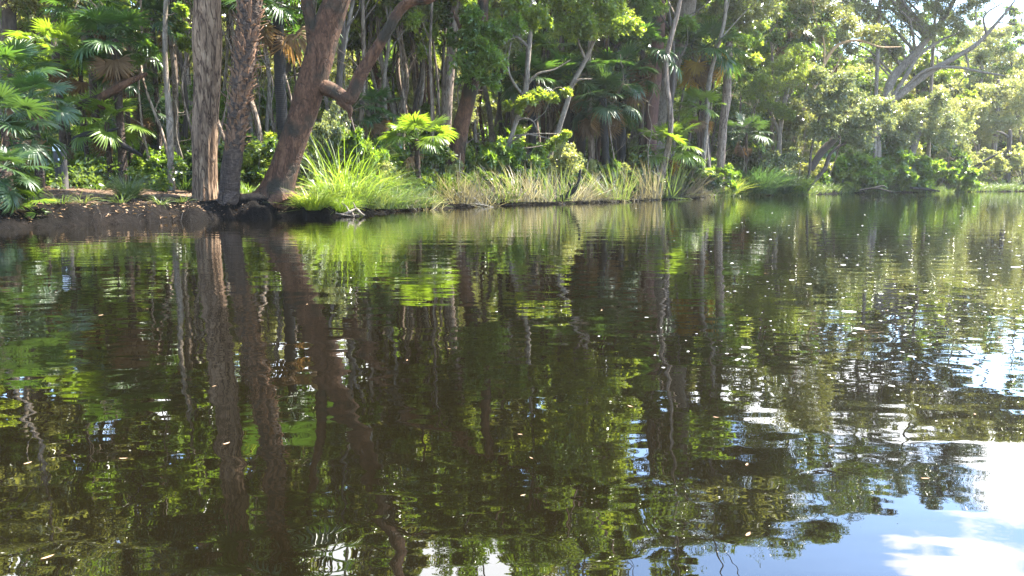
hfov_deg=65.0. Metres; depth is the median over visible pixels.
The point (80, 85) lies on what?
fan palm
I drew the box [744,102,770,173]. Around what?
bare sapling
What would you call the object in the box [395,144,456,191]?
shrub
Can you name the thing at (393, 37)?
forest tree
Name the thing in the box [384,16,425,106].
forest tree
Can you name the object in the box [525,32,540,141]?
forest tree
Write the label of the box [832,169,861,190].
shrub
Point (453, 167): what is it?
shrub
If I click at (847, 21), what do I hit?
ochre tree
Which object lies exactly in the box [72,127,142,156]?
fallen log
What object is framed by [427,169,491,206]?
reed clump
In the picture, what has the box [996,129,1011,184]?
dead tree
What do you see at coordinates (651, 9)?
forest tree
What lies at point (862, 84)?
understorey tree
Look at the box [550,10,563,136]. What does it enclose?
forest tree
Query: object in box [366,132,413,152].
shrub
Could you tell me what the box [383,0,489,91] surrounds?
forest tree
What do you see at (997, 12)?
sky
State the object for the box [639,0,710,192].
forest tree
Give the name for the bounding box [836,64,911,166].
understorey tree
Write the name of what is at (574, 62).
fan palm
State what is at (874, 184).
grass tussock
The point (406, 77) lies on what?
forest tree
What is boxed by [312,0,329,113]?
forest tree
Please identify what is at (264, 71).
understorey tree
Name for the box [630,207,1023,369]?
floating specks
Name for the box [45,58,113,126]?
fan palm
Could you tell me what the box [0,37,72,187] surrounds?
fan palm
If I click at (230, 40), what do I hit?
forest tree
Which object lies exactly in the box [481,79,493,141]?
forest tree
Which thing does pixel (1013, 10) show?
forest tree
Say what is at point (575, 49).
forest tree
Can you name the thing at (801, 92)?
understorey tree
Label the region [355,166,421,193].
grass tussock
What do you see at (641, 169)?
shrub
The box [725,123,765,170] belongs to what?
understorey tree
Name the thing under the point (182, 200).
grass tussock
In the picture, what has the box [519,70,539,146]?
bare sapling
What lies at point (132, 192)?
sedge tussock
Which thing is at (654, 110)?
trunk
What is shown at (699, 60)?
forest tree
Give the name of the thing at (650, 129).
bare sapling
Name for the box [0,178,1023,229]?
ground
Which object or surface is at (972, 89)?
understorey tree
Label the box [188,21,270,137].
understorey tree
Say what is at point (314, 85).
leaning tree
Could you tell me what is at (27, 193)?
fan palm
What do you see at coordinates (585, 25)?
slender tree
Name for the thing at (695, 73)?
fan palm
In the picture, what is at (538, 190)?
reed clump
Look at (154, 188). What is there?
grass tussock
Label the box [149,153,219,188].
shrub
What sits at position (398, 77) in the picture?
forest tree
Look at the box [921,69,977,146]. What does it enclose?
forest tree
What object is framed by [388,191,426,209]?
grass tussock
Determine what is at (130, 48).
forest tree
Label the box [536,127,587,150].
shrub
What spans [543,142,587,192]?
shrub
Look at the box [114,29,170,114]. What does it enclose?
understorey tree
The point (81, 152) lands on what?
fan palm
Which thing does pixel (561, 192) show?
reed clump
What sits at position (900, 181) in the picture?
shrub
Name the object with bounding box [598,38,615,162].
forest tree
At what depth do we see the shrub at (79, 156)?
26.80 m
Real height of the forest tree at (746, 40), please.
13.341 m
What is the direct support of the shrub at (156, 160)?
on the ground at (78, 214)
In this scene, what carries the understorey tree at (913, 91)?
on the ground at (78, 214)
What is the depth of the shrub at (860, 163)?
69.31 m
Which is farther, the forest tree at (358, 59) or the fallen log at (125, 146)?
the forest tree at (358, 59)
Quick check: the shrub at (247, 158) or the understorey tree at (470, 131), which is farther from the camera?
the understorey tree at (470, 131)
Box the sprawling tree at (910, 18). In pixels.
[815,0,1022,179]
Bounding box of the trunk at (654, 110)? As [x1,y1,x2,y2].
[643,0,665,154]
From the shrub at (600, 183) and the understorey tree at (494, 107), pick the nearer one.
the shrub at (600, 183)
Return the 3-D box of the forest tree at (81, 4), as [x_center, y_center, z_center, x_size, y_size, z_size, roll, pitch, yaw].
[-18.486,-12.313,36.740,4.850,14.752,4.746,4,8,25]
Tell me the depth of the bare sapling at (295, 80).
28.11 m
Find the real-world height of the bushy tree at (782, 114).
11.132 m
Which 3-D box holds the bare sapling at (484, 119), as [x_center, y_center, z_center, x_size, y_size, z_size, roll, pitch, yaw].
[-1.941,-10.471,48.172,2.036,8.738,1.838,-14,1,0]
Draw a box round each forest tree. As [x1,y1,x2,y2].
[0,0,47,65]
[0,6,61,69]
[16,3,64,90]
[16,5,105,76]
[17,4,69,78]
[25,6,78,72]
[38,5,54,103]
[50,2,71,139]
[74,0,156,94]
[76,2,89,124]
[80,0,137,99]
[118,1,136,120]
[128,4,160,75]
[129,0,157,79]
[136,12,170,82]
[136,12,192,123]
[153,0,181,132]
[157,0,229,151]
[158,0,224,141]
[168,0,180,157]
[175,17,182,72]
[182,5,235,90]
[184,3,192,122]
[221,0,275,133]
[221,0,321,13]
[225,0,300,132]
[228,5,253,135]
[229,23,233,79]
[250,3,263,144]
[284,0,292,110]
[285,0,321,75]
[285,55,287,75]
[289,4,317,40]
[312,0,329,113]
[333,0,354,118]
[335,0,360,116]
[341,32,367,110]
[345,1,382,140]
[346,14,393,118]
[347,10,383,73]
[348,0,440,148]
[349,27,416,135]
[353,5,384,117]
[356,49,359,66]
[359,0,378,137]
[365,6,424,138]
[365,9,384,122]
[367,24,380,138]
[375,15,400,146]
[375,28,457,96]
[376,27,383,136]
[378,0,444,144]
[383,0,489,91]
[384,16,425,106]
[389,0,408,135]
[391,21,427,113]
[396,46,407,144]
[401,0,434,165]
[403,0,466,126]
[403,0,490,156]
[406,24,446,117]
[409,31,426,148]
[415,0,505,147]
[415,24,443,98]
[423,3,437,118]
[456,0,499,131]
[459,14,497,141]
[460,44,511,140]
[473,0,527,156]
[478,86,485,143]
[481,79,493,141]
[488,4,550,103]
[488,6,515,143]
[488,16,557,141]
[491,0,540,126]
[493,0,556,136]
[497,0,559,137]
[512,2,582,86]
[515,9,528,154]
[517,10,582,134]
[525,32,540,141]
[530,18,554,126]
[533,0,570,54]
[535,0,551,143]
[541,3,602,47]
[543,2,595,140]
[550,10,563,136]
[562,0,669,161]
[562,45,587,95]
[569,5,670,138]
[575,47,598,144]
[586,2,596,161]
[593,1,638,63]
[594,0,652,160]
[595,1,666,151]
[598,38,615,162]
[613,2,673,140]
[625,8,668,144]
[629,16,680,89]
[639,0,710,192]
[647,0,708,48]
[647,2,733,193]
[650,0,723,157]
[656,0,681,194]
[664,0,755,161]
[669,0,733,33]
[675,36,721,97]
[693,1,735,134]
[696,0,771,156]
[698,0,765,162]
[701,0,789,195]
[707,3,770,163]
[741,0,835,133]
[743,0,795,172]
[744,23,799,115]
[757,11,813,101]
[771,21,831,102]
[779,0,838,101]
[799,1,871,72]
[808,1,867,81]
[809,0,861,52]
[834,3,883,69]
[843,0,888,66]
[854,54,902,89]
[856,15,899,74]
[871,2,962,97]
[881,54,903,99]
[895,59,943,107]
[897,15,956,100]
[900,17,973,101]
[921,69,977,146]
[927,34,961,104]
[928,42,988,93]
[946,1,1021,141]
[963,0,990,88]
[972,0,1023,84]
[980,13,1022,178]
[1002,0,1023,31]
[1015,34,1023,52]
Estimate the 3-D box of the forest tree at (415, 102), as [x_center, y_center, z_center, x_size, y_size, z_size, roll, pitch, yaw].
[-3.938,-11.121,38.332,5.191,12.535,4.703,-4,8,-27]
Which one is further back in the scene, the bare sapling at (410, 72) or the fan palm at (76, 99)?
the bare sapling at (410, 72)
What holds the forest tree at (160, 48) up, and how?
on the ground at (78, 214)
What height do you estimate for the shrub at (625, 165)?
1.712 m
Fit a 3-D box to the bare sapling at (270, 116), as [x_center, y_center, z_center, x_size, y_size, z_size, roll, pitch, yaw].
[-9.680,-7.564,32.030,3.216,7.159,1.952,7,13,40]
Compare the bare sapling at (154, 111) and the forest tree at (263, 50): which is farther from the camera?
the forest tree at (263, 50)
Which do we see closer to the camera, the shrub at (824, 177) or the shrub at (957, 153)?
the shrub at (824, 177)
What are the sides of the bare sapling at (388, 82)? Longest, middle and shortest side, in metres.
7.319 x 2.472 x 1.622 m
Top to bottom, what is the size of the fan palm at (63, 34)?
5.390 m
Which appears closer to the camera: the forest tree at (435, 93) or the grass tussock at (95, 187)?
the grass tussock at (95, 187)
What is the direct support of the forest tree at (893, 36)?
on the ground at (78, 214)
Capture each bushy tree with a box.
[737,42,827,168]
[881,87,967,170]
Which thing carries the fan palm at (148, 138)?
on the ground at (78, 214)
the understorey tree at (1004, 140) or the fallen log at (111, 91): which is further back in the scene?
the understorey tree at (1004, 140)
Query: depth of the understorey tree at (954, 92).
91.48 m
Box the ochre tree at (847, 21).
[764,0,900,141]
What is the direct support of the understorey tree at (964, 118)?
on the ground at (78, 214)
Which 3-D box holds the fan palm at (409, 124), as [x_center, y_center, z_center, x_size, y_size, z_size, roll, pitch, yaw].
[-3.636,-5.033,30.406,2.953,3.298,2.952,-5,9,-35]
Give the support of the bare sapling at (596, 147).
on the ground at (78, 214)
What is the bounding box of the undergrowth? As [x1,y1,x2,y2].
[17,155,1023,195]
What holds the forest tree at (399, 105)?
on the ground at (78, 214)
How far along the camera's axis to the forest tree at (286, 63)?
50.42 m
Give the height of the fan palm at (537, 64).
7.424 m
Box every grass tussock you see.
[33,189,83,203]
[63,190,103,203]
[80,182,108,189]
[95,188,133,202]
[143,194,179,204]
[145,183,166,190]
[160,195,196,202]
[166,173,191,190]
[240,182,258,193]
[273,184,352,213]
[298,174,376,201]
[299,154,410,204]
[318,174,424,198]
[319,191,371,213]
[335,164,414,190]
[352,190,397,209]
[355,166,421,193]
[371,191,407,208]
[380,174,436,196]
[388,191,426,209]
[397,156,439,177]
[413,194,448,207]
[724,177,758,194]
[782,174,823,192]
[842,176,898,190]
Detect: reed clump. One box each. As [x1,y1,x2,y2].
[300,124,403,193]
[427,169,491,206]
[428,168,506,204]
[437,164,529,206]
[452,162,539,201]
[491,167,565,204]
[498,159,591,203]
[549,171,621,203]
[559,172,637,201]
[563,160,640,201]
[584,160,658,200]
[593,157,669,200]
[628,155,698,199]
[653,161,728,198]
[683,171,725,197]
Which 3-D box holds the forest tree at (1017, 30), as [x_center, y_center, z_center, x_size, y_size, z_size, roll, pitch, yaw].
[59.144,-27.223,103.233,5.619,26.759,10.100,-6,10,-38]
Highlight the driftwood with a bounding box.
[336,202,364,216]
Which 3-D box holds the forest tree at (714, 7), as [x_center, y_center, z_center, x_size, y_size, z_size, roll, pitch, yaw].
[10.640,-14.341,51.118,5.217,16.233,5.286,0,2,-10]
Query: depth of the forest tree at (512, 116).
44.64 m
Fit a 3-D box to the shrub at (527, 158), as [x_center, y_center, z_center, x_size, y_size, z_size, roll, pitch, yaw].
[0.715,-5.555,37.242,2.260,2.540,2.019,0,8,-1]
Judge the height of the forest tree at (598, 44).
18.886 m
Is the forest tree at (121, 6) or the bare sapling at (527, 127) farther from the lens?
the bare sapling at (527, 127)
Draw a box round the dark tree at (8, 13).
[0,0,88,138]
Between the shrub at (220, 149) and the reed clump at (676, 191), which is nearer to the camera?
the shrub at (220, 149)
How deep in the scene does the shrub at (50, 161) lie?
29.98 m
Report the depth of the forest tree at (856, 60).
76.39 m
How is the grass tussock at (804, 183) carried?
on the ground at (78, 214)
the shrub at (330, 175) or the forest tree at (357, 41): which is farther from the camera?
the forest tree at (357, 41)
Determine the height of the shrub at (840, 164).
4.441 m
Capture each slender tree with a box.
[130,0,189,190]
[543,0,646,157]
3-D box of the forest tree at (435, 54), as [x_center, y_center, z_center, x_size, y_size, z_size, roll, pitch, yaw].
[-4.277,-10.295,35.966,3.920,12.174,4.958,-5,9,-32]
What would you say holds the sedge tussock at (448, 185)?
on the ground at (78, 214)
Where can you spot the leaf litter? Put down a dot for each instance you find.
(142, 200)
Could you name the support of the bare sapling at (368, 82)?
on the ground at (78, 214)
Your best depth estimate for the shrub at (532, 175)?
35.56 m
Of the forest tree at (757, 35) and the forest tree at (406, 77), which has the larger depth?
the forest tree at (757, 35)
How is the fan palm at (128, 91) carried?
on the ground at (78, 214)
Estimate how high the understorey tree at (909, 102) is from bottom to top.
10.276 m
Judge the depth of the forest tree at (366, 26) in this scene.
39.40 m
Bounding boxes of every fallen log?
[69,72,147,112]
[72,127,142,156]
[560,169,580,200]
[860,185,892,192]
[910,187,939,191]
[971,153,998,168]
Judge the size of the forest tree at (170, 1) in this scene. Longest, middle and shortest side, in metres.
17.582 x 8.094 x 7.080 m
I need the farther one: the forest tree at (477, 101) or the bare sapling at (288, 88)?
the forest tree at (477, 101)
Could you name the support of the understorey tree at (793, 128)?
on the ground at (78, 214)
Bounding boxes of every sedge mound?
[726,162,816,193]
[752,172,811,193]
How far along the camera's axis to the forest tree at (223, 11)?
34.05 m
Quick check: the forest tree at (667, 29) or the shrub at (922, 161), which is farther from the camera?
the shrub at (922, 161)
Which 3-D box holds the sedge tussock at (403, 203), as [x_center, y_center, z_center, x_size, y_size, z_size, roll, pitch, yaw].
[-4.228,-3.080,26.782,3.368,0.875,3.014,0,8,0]
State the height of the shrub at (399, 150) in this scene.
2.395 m
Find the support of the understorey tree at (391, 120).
on the ground at (78, 214)
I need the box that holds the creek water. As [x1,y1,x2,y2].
[0,192,1023,575]
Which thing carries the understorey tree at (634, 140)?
on the ground at (78, 214)
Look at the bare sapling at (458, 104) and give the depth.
37.10 m
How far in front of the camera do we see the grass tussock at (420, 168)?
31.85 m
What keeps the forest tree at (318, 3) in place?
on the ground at (78, 214)
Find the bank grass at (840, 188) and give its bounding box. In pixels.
[45,169,1023,208]
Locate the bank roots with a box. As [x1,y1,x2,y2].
[84,198,257,224]
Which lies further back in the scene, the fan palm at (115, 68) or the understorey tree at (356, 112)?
the understorey tree at (356, 112)
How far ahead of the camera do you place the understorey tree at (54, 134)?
31.11 m
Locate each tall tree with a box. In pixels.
[873,0,881,158]
[926,17,935,156]
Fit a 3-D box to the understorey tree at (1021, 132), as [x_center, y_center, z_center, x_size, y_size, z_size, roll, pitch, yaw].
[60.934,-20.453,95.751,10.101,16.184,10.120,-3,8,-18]
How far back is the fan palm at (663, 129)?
44.81 m
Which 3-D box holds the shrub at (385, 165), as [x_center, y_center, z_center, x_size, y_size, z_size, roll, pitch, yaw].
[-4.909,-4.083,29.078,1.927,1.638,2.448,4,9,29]
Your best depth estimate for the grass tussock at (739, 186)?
53.88 m
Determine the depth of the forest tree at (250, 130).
33.17 m
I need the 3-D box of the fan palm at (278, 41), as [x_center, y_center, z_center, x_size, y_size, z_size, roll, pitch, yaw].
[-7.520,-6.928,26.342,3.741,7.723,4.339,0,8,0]
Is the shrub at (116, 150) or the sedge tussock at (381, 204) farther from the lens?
the shrub at (116, 150)
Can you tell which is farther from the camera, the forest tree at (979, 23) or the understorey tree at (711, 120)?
the forest tree at (979, 23)
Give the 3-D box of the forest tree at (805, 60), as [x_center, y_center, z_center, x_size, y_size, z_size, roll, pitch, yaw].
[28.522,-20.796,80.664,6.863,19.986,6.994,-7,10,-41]
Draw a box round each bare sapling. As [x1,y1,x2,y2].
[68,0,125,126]
[74,0,149,158]
[111,42,181,147]
[135,0,177,187]
[143,52,189,187]
[172,10,191,138]
[186,0,233,96]
[192,30,234,145]
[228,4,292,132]
[248,60,261,125]
[251,63,261,137]
[253,66,289,127]
[256,70,276,133]
[263,15,307,186]
[267,1,300,181]
[298,42,376,122]
[330,31,365,132]
[331,50,370,129]
[337,48,372,165]
[360,50,389,115]
[367,39,401,130]
[374,61,397,112]
[400,29,421,140]
[408,51,441,123]
[453,71,484,143]
[457,84,490,143]
[458,70,487,140]
[469,102,487,152]
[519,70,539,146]
[537,39,563,142]
[585,99,597,159]
[600,55,631,176]
[629,81,675,186]
[739,98,759,183]
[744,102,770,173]
[751,127,768,171]
[787,116,819,177]
[829,71,881,176]
[941,136,966,186]
[965,124,982,168]
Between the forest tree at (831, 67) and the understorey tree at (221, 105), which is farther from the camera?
the forest tree at (831, 67)
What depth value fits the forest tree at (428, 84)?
40.83 m
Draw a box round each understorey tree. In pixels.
[27,78,89,156]
[32,17,98,94]
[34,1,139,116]
[88,99,134,131]
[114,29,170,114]
[131,79,161,122]
[137,26,192,134]
[138,26,192,137]
[148,114,182,138]
[159,73,192,151]
[182,89,229,110]
[186,84,229,143]
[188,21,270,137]
[222,7,296,126]
[227,57,292,127]
[256,77,301,175]
[263,55,320,113]
[289,72,332,125]
[301,50,355,120]
[327,80,370,136]
[343,30,419,118]
[383,111,411,142]
[391,31,466,116]
[395,73,456,112]
[406,102,437,149]
[425,75,480,141]
[440,49,496,119]
[458,84,497,126]
[468,123,478,137]
[482,65,527,140]
[494,111,527,146]
[502,64,559,141]
[538,47,629,137]
[585,115,628,154]
[618,105,645,164]
[645,100,685,122]
[671,92,719,150]
[672,108,694,151]
[676,84,732,155]
[683,59,759,157]
[713,92,767,153]
[718,93,756,143]
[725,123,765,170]
[733,48,775,108]
[755,108,788,141]
[757,79,798,116]
[768,96,823,182]
[778,98,833,179]
[788,80,808,103]
[788,85,837,145]
[795,64,843,98]
[818,63,873,116]
[819,74,888,176]
[821,112,857,178]
[826,59,885,80]
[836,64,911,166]
[840,65,881,143]
[842,40,900,71]
[860,38,923,81]
[860,48,923,145]
[879,80,927,157]
[898,91,935,157]
[904,40,975,146]
[908,124,940,155]
[930,78,991,184]
[935,53,994,150]
[954,21,1009,150]
[960,74,993,151]
[962,93,993,151]
[980,60,1023,178]
[983,76,1023,176]
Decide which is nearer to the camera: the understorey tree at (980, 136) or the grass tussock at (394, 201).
the grass tussock at (394, 201)
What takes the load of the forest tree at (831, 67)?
on the ground at (78, 214)
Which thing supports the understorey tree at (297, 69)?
on the ground at (78, 214)
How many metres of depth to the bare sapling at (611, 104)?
42.23 m
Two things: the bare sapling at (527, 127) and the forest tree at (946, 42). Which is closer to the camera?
the bare sapling at (527, 127)
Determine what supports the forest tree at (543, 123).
on the ground at (78, 214)
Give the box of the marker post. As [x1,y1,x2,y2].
[52,144,68,188]
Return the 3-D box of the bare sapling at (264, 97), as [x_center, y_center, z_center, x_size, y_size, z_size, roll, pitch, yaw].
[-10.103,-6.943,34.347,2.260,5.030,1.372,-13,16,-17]
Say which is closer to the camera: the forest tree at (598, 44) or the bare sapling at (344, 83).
the bare sapling at (344, 83)
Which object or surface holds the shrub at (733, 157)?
on the ground at (78, 214)
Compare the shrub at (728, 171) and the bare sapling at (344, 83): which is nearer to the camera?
the bare sapling at (344, 83)
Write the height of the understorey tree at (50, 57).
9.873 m
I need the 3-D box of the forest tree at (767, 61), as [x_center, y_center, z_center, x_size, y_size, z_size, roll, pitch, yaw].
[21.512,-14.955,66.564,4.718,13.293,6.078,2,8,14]
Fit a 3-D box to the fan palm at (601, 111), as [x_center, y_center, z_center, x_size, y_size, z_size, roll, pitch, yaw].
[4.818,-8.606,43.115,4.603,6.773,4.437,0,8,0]
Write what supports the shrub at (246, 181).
on the ground at (78, 214)
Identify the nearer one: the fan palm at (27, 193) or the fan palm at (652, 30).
the fan palm at (27, 193)
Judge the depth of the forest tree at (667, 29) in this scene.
50.45 m
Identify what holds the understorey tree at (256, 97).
on the ground at (78, 214)
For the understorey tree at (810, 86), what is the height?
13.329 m
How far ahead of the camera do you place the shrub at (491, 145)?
42.34 m
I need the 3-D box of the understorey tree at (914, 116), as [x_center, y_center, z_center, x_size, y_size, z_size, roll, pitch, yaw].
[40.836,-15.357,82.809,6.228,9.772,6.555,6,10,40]
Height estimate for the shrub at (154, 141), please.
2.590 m
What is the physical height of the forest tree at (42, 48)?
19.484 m
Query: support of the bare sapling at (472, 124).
on the ground at (78, 214)
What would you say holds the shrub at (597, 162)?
on the ground at (78, 214)
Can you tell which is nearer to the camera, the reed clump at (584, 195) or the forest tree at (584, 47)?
the reed clump at (584, 195)
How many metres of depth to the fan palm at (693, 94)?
48.68 m
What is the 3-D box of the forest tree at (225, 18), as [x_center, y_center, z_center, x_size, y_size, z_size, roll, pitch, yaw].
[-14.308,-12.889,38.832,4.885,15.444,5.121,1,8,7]
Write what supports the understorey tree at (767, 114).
on the ground at (78, 214)
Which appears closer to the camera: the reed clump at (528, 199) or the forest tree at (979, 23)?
the reed clump at (528, 199)
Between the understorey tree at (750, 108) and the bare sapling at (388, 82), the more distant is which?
the understorey tree at (750, 108)
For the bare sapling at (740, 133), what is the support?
on the ground at (78, 214)
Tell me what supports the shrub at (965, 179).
on the ground at (78, 214)
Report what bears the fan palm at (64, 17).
on the ground at (78, 214)
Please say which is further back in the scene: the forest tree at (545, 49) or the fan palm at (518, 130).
the forest tree at (545, 49)
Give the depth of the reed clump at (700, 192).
47.90 m
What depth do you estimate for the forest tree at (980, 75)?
95.90 m
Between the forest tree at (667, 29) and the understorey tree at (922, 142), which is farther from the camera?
the understorey tree at (922, 142)
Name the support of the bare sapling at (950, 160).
on the ground at (78, 214)
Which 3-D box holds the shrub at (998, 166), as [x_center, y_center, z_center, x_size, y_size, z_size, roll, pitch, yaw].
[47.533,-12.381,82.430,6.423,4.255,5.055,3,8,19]
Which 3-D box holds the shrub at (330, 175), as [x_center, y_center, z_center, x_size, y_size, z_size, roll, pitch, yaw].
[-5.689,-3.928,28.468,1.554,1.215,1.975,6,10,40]
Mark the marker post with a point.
(61, 169)
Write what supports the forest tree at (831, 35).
on the ground at (78, 214)
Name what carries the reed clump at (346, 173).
on the ground at (78, 214)
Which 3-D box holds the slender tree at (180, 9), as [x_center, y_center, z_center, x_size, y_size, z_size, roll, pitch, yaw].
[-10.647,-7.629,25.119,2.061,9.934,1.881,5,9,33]
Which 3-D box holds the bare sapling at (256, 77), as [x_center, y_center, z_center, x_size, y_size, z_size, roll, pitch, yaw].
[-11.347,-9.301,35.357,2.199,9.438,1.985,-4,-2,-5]
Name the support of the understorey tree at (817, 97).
on the ground at (78, 214)
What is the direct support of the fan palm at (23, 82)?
on the ground at (78, 214)
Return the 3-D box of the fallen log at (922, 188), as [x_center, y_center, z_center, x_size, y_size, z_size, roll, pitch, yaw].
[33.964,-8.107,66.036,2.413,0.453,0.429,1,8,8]
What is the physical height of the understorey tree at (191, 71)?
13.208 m
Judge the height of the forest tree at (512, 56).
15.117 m
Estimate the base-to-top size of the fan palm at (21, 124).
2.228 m
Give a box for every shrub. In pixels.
[0,113,33,185]
[46,140,115,172]
[68,151,106,185]
[70,122,80,134]
[88,131,127,155]
[113,144,184,184]
[127,132,180,159]
[127,140,166,180]
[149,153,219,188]
[180,132,224,157]
[183,132,261,162]
[218,162,251,189]
[225,123,276,147]
[241,152,272,189]
[242,135,278,186]
[263,129,302,164]
[297,141,328,182]
[301,100,351,184]
[312,137,371,177]
[322,120,389,189]
[328,161,373,185]
[353,156,399,179]
[360,141,414,170]
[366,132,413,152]
[372,136,410,160]
[383,156,403,176]
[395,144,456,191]
[402,174,425,195]
[410,147,464,177]
[425,140,476,169]
[437,151,479,176]
[455,171,477,190]
[468,137,490,154]
[468,145,475,160]
[469,155,494,176]
[474,166,512,196]
[475,141,501,158]
[478,123,526,146]
[478,135,549,187]
[508,151,547,188]
[509,165,547,194]
[521,142,549,190]
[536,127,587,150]
[536,136,574,175]
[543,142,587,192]
[558,169,595,193]
[574,152,599,178]
[583,159,601,174]
[585,144,627,162]
[590,176,605,191]
[599,158,627,177]
[601,170,641,194]
[602,162,639,176]
[627,148,671,179]
[627,155,653,171]
[636,167,672,193]
[675,144,716,167]
[676,151,722,193]
[711,162,741,192]
[725,140,768,175]
[736,140,802,180]
[775,144,831,184]
[804,138,848,176]
[821,141,885,187]
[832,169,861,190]
[862,141,919,183]
[862,161,898,191]
[882,164,914,189]
[899,148,946,184]
[914,161,960,191]
[917,140,972,184]
[933,156,982,190]
[964,147,1011,184]
[969,154,989,180]
[981,142,1023,177]
[983,148,1023,182]
[1003,142,1023,181]
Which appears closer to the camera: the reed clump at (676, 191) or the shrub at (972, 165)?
the reed clump at (676, 191)
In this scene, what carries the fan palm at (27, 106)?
on the ground at (78, 214)
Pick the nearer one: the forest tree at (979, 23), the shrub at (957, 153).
the shrub at (957, 153)
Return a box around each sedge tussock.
[78,165,167,198]
[361,190,404,208]
[375,184,425,208]
[378,182,448,207]
[408,168,481,196]
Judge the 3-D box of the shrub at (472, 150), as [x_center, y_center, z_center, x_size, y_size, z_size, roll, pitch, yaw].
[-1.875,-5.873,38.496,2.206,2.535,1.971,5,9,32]
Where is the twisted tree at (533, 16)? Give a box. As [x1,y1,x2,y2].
[488,0,573,171]
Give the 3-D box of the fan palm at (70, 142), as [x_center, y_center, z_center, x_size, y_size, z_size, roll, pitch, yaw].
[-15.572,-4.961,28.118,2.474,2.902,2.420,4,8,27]
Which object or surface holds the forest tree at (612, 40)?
on the ground at (78, 214)
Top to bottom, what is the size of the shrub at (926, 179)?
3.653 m
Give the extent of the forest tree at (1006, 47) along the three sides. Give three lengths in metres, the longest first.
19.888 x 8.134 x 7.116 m
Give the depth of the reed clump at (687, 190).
45.81 m
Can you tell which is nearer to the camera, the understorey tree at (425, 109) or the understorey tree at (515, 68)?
the understorey tree at (425, 109)
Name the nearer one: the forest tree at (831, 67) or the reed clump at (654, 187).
the reed clump at (654, 187)
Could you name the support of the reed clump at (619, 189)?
on the ground at (78, 214)
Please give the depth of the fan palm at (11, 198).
17.42 m
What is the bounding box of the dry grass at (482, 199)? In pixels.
[379,176,734,210]
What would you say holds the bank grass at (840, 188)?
on the ground at (78, 214)
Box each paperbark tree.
[191,0,222,200]
[429,0,476,172]
[442,0,528,177]
[612,0,696,160]
[704,0,783,187]
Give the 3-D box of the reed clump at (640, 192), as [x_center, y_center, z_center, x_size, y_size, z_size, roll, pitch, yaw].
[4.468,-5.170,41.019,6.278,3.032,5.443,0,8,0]
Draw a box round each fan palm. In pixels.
[0,17,96,178]
[0,37,50,125]
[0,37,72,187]
[0,69,82,194]
[0,81,72,180]
[0,114,46,148]
[0,144,51,214]
[1,187,56,218]
[39,0,125,157]
[41,107,111,170]
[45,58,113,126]
[48,42,110,184]
[60,4,162,185]
[62,86,156,187]
[75,139,127,182]
[94,65,158,183]
[99,94,179,144]
[107,78,172,153]
[115,0,187,185]
[222,0,341,139]
[341,84,401,144]
[377,110,458,178]
[498,50,566,153]
[503,125,535,146]
[526,29,576,156]
[530,47,615,147]
[552,87,610,160]
[563,63,643,165]
[581,39,661,171]
[612,16,683,166]
[627,121,705,194]
[664,17,747,155]
[673,86,725,155]
[694,157,715,193]
[713,111,774,174]
[747,1,836,148]
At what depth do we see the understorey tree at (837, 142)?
73.95 m
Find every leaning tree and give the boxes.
[252,0,435,208]
[800,64,899,194]
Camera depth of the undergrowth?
25.26 m
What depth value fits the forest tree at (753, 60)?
55.57 m
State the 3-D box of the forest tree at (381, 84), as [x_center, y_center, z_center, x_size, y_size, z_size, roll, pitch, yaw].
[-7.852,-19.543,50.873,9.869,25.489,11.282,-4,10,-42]
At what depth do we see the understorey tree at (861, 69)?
76.40 m
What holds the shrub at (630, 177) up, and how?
on the ground at (78, 214)
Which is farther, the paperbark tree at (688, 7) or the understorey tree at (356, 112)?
the paperbark tree at (688, 7)
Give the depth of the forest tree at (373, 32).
40.55 m
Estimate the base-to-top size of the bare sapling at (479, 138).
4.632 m
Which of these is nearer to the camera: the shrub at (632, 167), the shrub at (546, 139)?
the shrub at (632, 167)
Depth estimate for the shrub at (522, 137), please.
58.98 m
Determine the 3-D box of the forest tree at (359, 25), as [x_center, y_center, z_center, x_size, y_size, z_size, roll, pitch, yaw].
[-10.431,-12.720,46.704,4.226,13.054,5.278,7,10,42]
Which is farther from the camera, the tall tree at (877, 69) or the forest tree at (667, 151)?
the tall tree at (877, 69)
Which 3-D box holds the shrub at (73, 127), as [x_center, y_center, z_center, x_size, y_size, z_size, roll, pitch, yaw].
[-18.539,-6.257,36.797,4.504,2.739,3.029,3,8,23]
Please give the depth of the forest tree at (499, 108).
49.66 m
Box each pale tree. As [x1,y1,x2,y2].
[947,22,1023,151]
[968,77,1023,180]
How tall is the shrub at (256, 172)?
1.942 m
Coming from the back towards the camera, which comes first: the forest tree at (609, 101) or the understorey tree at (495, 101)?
the understorey tree at (495, 101)
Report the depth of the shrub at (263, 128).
35.67 m
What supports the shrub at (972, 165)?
on the ground at (78, 214)
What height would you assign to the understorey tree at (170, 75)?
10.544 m
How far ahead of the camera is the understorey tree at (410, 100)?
56.79 m
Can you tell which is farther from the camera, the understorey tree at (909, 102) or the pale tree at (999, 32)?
the pale tree at (999, 32)
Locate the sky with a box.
[45,0,1023,68]
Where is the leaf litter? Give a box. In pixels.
[0,183,683,221]
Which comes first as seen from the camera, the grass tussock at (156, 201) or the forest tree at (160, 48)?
the grass tussock at (156, 201)
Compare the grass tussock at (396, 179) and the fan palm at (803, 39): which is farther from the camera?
the fan palm at (803, 39)
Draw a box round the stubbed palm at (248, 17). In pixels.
[216,0,267,207]
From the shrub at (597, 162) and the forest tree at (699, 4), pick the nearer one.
the shrub at (597, 162)
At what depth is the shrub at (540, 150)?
36.96 m

